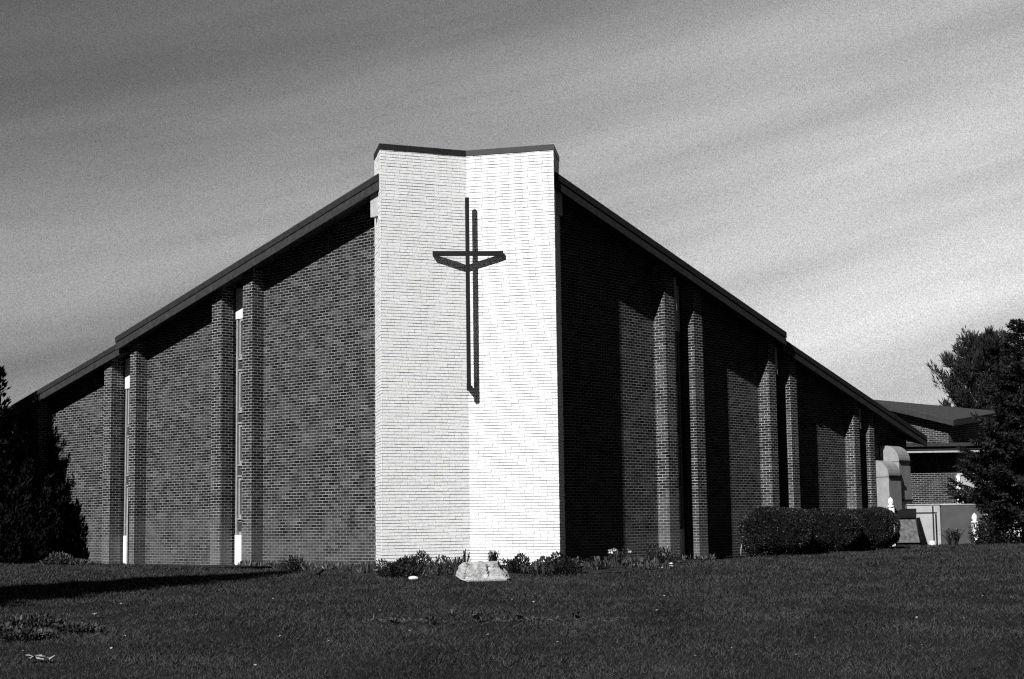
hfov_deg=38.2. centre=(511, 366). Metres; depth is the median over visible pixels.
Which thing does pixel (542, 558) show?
shrub
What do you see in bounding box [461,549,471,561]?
leafy perennial
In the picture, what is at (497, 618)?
dry grass
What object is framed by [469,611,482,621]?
young plant
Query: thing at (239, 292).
window
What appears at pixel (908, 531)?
utility bin
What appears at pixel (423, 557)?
shrub
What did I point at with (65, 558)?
shrub
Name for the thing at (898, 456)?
ventilation duct
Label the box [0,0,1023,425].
sky
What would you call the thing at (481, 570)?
boulder
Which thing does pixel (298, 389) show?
church
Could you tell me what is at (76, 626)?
leafy clump
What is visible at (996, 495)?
spruce tree
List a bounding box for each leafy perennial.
[357,561,372,572]
[446,556,463,575]
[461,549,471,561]
[487,550,498,560]
[525,561,548,576]
[587,556,612,569]
[631,557,651,566]
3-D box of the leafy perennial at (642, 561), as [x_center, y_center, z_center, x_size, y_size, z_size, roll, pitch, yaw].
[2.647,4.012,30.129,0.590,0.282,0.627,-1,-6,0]
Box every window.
[123,358,129,563]
[235,288,242,564]
[674,286,684,558]
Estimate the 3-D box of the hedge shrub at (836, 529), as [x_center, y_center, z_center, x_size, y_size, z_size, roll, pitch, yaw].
[8.370,4.355,39.253,1.891,1.255,1.837,-1,-6,0]
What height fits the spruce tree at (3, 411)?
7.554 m
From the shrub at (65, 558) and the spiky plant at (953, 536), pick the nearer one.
the shrub at (65, 558)
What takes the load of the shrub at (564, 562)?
on the flower bed
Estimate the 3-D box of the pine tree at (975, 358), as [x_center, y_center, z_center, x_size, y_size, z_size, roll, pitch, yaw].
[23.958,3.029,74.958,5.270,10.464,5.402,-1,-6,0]
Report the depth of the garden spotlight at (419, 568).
27.49 m
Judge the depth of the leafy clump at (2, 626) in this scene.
17.38 m
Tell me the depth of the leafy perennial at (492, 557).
29.51 m
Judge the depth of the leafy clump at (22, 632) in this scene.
16.97 m
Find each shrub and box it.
[0,366,78,563]
[37,550,95,564]
[278,555,306,571]
[372,554,418,577]
[401,550,432,569]
[427,555,453,570]
[498,553,529,573]
[530,556,555,572]
[547,551,584,574]
[644,543,686,563]
[736,505,814,556]
[807,507,864,552]
[850,506,900,549]
[967,518,1023,543]
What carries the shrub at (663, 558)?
on the flower bed
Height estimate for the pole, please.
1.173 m
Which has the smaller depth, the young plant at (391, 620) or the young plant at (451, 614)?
the young plant at (391, 620)
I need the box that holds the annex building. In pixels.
[875,400,1021,536]
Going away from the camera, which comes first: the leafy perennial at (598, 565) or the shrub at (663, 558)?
the leafy perennial at (598, 565)
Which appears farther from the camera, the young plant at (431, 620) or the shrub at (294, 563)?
the shrub at (294, 563)
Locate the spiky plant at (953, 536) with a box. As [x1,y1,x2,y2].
[938,528,964,545]
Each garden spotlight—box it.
[315,566,324,579]
[416,564,422,580]
[549,564,554,575]
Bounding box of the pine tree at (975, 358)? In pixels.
[926,324,1023,433]
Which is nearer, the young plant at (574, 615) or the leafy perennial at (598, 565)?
the young plant at (574, 615)
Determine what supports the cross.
attached to the church
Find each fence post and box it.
[887,497,895,545]
[971,513,978,543]
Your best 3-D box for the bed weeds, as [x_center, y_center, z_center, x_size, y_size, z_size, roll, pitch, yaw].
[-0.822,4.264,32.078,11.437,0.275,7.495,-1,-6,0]
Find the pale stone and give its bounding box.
[409,576,417,579]
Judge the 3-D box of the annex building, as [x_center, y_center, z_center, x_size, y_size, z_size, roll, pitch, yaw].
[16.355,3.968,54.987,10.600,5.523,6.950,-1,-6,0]
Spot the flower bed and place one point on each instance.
(605, 569)
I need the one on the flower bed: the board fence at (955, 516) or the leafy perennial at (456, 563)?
the leafy perennial at (456, 563)
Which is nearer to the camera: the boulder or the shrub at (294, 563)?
the boulder
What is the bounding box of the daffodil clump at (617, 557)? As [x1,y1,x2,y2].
[608,548,631,566]
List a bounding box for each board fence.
[906,504,940,544]
[940,504,984,544]
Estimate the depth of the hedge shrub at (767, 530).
36.65 m
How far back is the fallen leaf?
14.77 m
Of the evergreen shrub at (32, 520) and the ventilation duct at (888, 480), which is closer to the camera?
the evergreen shrub at (32, 520)
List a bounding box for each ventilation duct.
[875,460,901,511]
[880,446,912,508]
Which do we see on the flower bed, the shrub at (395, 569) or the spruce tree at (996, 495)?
the shrub at (395, 569)
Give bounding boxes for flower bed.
[186,556,750,576]
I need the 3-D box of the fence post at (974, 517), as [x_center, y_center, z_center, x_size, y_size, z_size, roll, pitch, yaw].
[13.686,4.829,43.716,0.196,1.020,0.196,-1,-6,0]
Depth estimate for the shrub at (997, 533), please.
43.20 m
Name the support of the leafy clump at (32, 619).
on the lawn at (590, 639)
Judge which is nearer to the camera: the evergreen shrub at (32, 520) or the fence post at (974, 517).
the evergreen shrub at (32, 520)
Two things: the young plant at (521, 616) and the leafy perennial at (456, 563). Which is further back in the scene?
the leafy perennial at (456, 563)
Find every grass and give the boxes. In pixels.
[304,614,629,623]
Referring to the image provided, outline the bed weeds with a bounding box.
[232,553,715,575]
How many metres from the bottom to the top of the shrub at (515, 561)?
0.492 m
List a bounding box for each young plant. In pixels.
[386,617,399,623]
[424,615,440,624]
[444,607,457,619]
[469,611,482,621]
[512,613,525,621]
[568,610,583,618]
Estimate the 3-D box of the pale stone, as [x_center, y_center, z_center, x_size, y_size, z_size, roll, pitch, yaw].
[-1.845,3.949,27.642,0.178,0.081,0.126,-1,-6,0]
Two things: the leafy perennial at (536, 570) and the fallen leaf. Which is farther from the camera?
the leafy perennial at (536, 570)
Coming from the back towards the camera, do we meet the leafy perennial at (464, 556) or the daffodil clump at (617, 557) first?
the daffodil clump at (617, 557)
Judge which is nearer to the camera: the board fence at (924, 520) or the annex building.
the board fence at (924, 520)
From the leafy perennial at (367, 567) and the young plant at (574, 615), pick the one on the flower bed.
the leafy perennial at (367, 567)
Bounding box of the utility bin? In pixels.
[894,509,919,545]
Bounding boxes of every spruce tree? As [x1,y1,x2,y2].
[0,405,6,450]
[942,317,1023,541]
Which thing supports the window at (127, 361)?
in the church
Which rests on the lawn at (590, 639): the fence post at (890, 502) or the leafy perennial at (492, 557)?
the fence post at (890, 502)
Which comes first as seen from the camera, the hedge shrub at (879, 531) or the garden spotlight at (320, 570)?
the garden spotlight at (320, 570)
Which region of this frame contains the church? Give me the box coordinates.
[0,143,926,566]
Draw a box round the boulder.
[456,561,509,581]
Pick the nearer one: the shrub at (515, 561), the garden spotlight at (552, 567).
the garden spotlight at (552, 567)
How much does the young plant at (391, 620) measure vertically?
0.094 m
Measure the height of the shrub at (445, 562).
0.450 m
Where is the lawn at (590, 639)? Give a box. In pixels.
[0,536,1023,678]
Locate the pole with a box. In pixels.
[929,506,935,544]
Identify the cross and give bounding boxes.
[433,197,502,390]
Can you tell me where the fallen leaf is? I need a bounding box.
[24,654,54,659]
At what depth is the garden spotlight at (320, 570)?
28.13 m
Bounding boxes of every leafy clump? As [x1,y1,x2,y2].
[0,610,67,627]
[0,622,15,630]
[0,623,53,640]
[55,620,105,633]
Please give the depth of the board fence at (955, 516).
44.01 m
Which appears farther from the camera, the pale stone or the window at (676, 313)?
the window at (676, 313)

